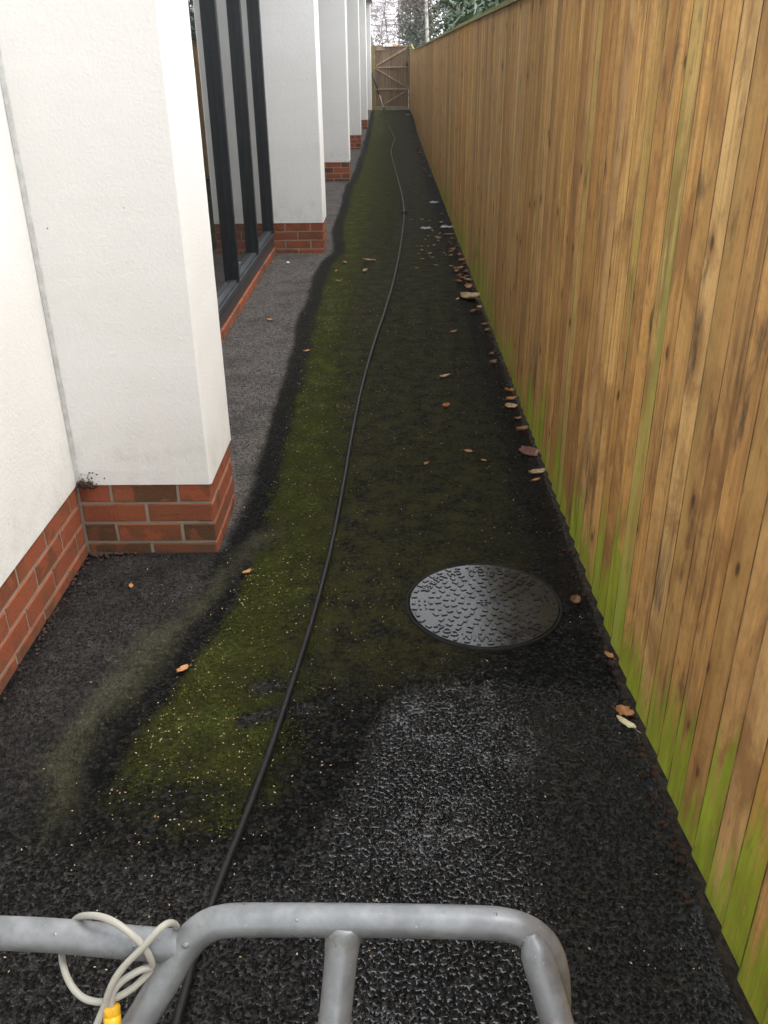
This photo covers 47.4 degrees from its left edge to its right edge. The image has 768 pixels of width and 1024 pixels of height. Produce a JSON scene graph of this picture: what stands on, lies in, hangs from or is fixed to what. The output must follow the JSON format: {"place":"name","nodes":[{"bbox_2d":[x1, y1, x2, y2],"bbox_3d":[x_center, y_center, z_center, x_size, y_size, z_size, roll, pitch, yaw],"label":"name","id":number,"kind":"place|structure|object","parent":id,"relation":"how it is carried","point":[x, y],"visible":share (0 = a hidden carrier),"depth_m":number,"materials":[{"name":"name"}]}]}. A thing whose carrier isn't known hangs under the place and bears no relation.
{"place":"outdoors","nodes":[
{"label":"outdoors","id":0,"kind":"place"},
{"bbox_2d":[0,108,743,1023],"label":"path","id":1,"kind":"structure","parent":0,"point":[534,798],"depth_m":2.25,"materials":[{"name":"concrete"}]},
{"bbox_2d":[2,472,136,700],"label":"dirt crumbs","id":2,"kind":"object","parent":1,"relation":"on","point":[85,485],"visible":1,"depth_m":2.90,"materials":[{"name":"brown soil"}]},
{"bbox_2d":[177,664,189,671],"bbox_3d":[-0.558,0.434,2.441,0.024,0.012,0.060,14,22,25],"label":"fallen leaf","id":3,"kind":"object","parent":1,"relation":"on","point":[183,667],"visible":1,"depth_m":2.44,"materials":[{"name":"orange plant"}]},
{"bbox_2d":[222,252,277,345],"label":"mortar crumbs","id":4,"kind":"object","parent":1,"relation":"on","point":[250,298],"visible":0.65,"depth_m":6.27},
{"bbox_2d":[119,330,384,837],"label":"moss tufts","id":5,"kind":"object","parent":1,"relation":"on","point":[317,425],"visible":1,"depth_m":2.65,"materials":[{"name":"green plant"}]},
{"bbox_2d":[0,902,574,1023],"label":"trolley","id":6,"kind":"object","parent":1,"relation":"on","point":[343,929],"visible":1,"depth_m":0.77,"materials":[{"name":"metal"}]},
{"bbox_2d":[58,912,179,1023],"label":"cable","id":7,"kind":"object","parent":6,"relation":"attached to","point":[109,1011],"visible":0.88,"depth_m":0.76,"materials":[{"name":"grey plastic"}]},
{"bbox_2d":[171,110,406,1023],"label":"hose","id":8,"kind":"object","parent":1,"relation":"on","point":[212,901],"visible":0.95,"depth_m":2.27,"materials":[{"name":"black rubber"}]},
{"bbox_2d":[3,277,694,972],"bbox_3d":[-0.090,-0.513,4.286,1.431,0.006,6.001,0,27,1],"label":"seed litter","id":9,"kind":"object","parent":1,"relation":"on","point":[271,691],"visible":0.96,"depth_m":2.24,"materials":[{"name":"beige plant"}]},
{"bbox_2d":[363,258,375,261],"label":"fallen leaf","id":10,"kind":"object","parent":1,"relation":"on","point":[370,260],"visible":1,"depth_m":7.46,"materials":[{"name":"brown plant"}]},
{"bbox_2d":[371,72,384,109],"bbox_3d":[-0.186,-13.047,27.131,0.486,1.060,0.102,19,33,34],"label":"washer lance","id":11,"kind":"object","parent":1,"relation":"on","point":[374,80],"visible":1,"depth_m":27.07,"materials":[{"name":"black plastic"}]},
{"bbox_2d":[376,109,408,109],"bbox_3d":[0.276,-12.637,27.619,1.090,0.152,0.150,0,27,1],"label":"threshold","id":12,"kind":"object","parent":1,"relation":"on","point":[393,109],"visible":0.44,"depth_m":27.52,"materials":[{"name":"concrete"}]},
{"bbox_2d":[442,402,449,407],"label":"fallen leaf","id":13,"kind":"object","parent":1,"relation":"on","point":[445,405],"visible":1,"depth_m":4.29,"materials":[{"name":"brown plant"}]},
{"bbox_2d":[460,292,479,299],"bbox_3d":[0.620,-1.541,6.246,0.138,0.036,0.160,-9,28,-16],"label":"fallen leaf","id":14,"kind":"object","parent":1,"relation":"on","point":[468,295],"visible":0.91,"depth_m":6.29,"materials":[{"name":"beige plant"}]},
{"bbox_2d":[406,564,562,650],"bbox_3d":[0.310,0.293,2.723,0.483,0.033,0.483,0,27,1],"label":"manhole cover","id":15,"kind":"object","parent":1,"relation":"on","point":[482,607],"visible":0.98,"depth_m":2.69,"materials":[{"name":"grey metal"}]},
{"bbox_2d":[503,396,516,399],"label":"fallen leaf","id":16,"kind":"object","parent":1,"relation":"on","point":[510,398],"visible":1,"depth_m":4.37,"materials":[{"name":"brown plant"}]},
{"bbox_2d":[505,403,517,407],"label":"fallen leaf","id":17,"kind":"object","parent":1,"relation":"on","point":[510,405],"visible":1,"depth_m":4.28,"materials":[{"name":"beige plant"}]},
{"bbox_2d":[516,425,528,430],"bbox_3d":[0.641,-0.384,3.999,0.080,0.024,0.035,-9,31,-13],"label":"fallen leaf","id":18,"kind":"object","parent":1,"relation":"on","point":[524,427],"visible":0.98,"depth_m":4.00,"materials":[{"name":"orange plant"}]},
{"bbox_2d":[519,446,538,455],"bbox_3d":[0.624,-0.259,3.759,0.093,0.019,0.100,9,28,17],"label":"fallen leaf","id":19,"kind":"object","parent":1,"relation":"on","point":[529,450],"visible":0.99,"depth_m":3.77,"materials":[{"name":"brown plant"}]},
{"bbox_2d":[529,468,545,473],"bbox_3d":[0.635,-0.165,3.575,0.078,0.020,0.056,19,33,34],"label":"fallen leaf","id":20,"kind":"object","parent":1,"relation":"on","point":[537,471],"visible":0.94,"depth_m":3.59,"materials":[{"name":"beige plant"}]},
{"bbox_2d":[570,594,580,603],"bbox_3d":[0.598,0.270,2.728,0.033,0.016,0.062,10,29,14],"label":"fallen leaf","id":21,"kind":"object","parent":1,"relation":"on","point":[575,599],"visible":1,"depth_m":2.73,"materials":[{"name":"brown plant"}]},
{"bbox_2d":[604,651,613,657],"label":"fallen leaf","id":22,"kind":"object","parent":1,"relation":"on","point":[608,654],"visible":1,"depth_m":2.48,"materials":[{"name":"orange plant"}]},
{"bbox_2d":[612,705,633,716],"bbox_3d":[0.619,0.511,2.256,0.044,0.017,0.052,-4,27,-7],"label":"fallen leaf","id":23,"kind":"object","parent":1,"relation":"on","point":[627,711],"visible":1,"depth_m":2.26,"materials":[{"name":"brown plant"}]},
{"bbox_2d":[616,715,640,732],"bbox_3d":[0.619,0.536,2.210,0.020,0.013,0.075,-30,39,-32],"label":"fallen leaf","id":24,"kind":"object","parent":1,"relation":"on","point":[626,722],"visible":1,"depth_m":2.22,"materials":[{"name":"beige plant"}]},
{"bbox_2d":[370,0,445,44],"label":"sky","id":25,"kind":"structure","parent":0,"point":[372,26],"materials":[{"name":"white"}]},
{"bbox_2d":[410,111,758,1023],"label":"soil strip","id":26,"kind":"object","parent":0,"point":[730,967],"visible":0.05,"depth_m":2.10,"materials":[{"name":"black soil"}]},
{"bbox_2d":[435,184,698,904],"bbox_3d":[0.652,-2.275,7.736,0.094,0.026,13.457,0,27,1],"label":"leaf mould","id":27,"kind":"object","parent":26,"relation":"on","point":[654,770],"visible":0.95,"depth_m":2.28,"materials":[{"name":"brown plant"}]},
{"bbox_2d":[410,0,767,1023],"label":"fence","id":28,"kind":"object","parent":26,"relation":"on","point":[598,170],"visible":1,"depth_m":2.10,"materials":[{"name":"brown wood"}]},
{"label":"ground","id":29,"kind":"structure","parent":0,"visible":0},
{"bbox_2d":[0,0,371,693],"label":"building","id":30,"kind":"structure","parent":29,"relation":"on","point":[168,168],"depth_m":2.70,"materials":[{"name":"white paint"}]},
{"bbox_2d":[188,0,274,316],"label":"window","id":31,"kind":"structure","parent":30,"relation":"in","point":[226,37],"depth_m":5.96,"materials":[{"name":"glass"}]},
{"bbox_2d":[371,46,374,109],"bbox_3d":[-0.335,-13.289,27.240,0.114,2.190,0.100,0,27,1],"label":"gate post","id":32,"kind":"object","parent":29,"relation":"on","point":[373,71],"visible":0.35,"depth_m":27.02,"materials":[{"name":"brown wood"}]},
{"bbox_2d":[375,45,408,108],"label":"gate","id":33,"kind":"structure","parent":32,"relation":"attached to","point":[391,69],"depth_m":27.14,"materials":[{"name":"brown wood"}]},
{"bbox_2d":[383,43,396,46],"bbox_3d":[0.181,-14.279,26.728,0.431,0.113,0.123,0,27,1],"label":"crumpled sheet","id":34,"kind":"object","parent":33,"relation":"on","point":[389,45],"visible":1,"depth_m":26.70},
{"bbox_2d":[371,0,403,44],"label":"bare tree","id":35,"kind":"object","parent":29,"relation":"on","point":[383,26],"visible":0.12,"depth_m":50.28,"materials":[{"name":"grey plant"}]},
{"bbox_2d":[373,34,408,86],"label":"hedge","id":36,"kind":"object","parent":29,"relation":"on","point":[382,43],"visible":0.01,"depth_m":54.55,"materials":[{"name":"green plant"}]},
{"bbox_2d":[370,0,444,45],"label":"bare tree","id":37,"kind":"object","parent":29,"relation":"on","point":[377,10],"visible":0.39,"depth_m":40.15,"materials":[{"name":"grey plant"}]},
{"bbox_2d":[409,45,410,109],"bbox_3d":[0.800,-13.303,27.224,0.044,2.205,0.100,0,27,1],"label":"gate post","id":38,"kind":"object","parent":29,"relation":"on","point":[409,75],"visible":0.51,"depth_m":27.06,"materials":[{"name":"brown wood"}]},
{"bbox_2d":[390,0,439,95],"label":"conifer tree","id":39,"kind":"object","parent":29,"relation":"on","point":[416,8],"visible":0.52,"depth_m":33.76,"materials":[{"name":"green plant"}]},
{"bbox_2d":[423,0,428,42],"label":"birch tree","id":40,"kind":"object","parent":29,"relation":"on","point":[426,21],"visible":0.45,"depth_m":22.32,"materials":[{"name":"white plant"}]},
{"bbox_2d":[419,0,453,45],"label":"evergreen bush","id":41,"kind":"object","parent":29,"relation":"on","point":[430,21],"visible":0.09,"depth_m":27.37,"materials":[{"name":"green plant"}]},
{"bbox_2d":[429,0,484,37],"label":"evergreen bush","id":42,"kind":"object","parent":29,"relation":"on","point":[437,7],"visible":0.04,"depth_m":16.77,"materials":[{"name":"green plant"}]},
{"bbox_2d":[437,0,490,34],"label":"laurel shrub","id":43,"kind":"object","parent":29,"relation":"on","point":[449,19],"visible":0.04,"depth_m":12.64,"materials":[{"name":"green plant"}]},
{"bbox_2d":[449,0,506,27],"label":"laurel shrub","id":44,"kind":"object","parent":29,"relation":"on","point":[474,9],"visible":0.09,"depth_m":9.57,"materials":[{"name":"green plant"}]}
]}

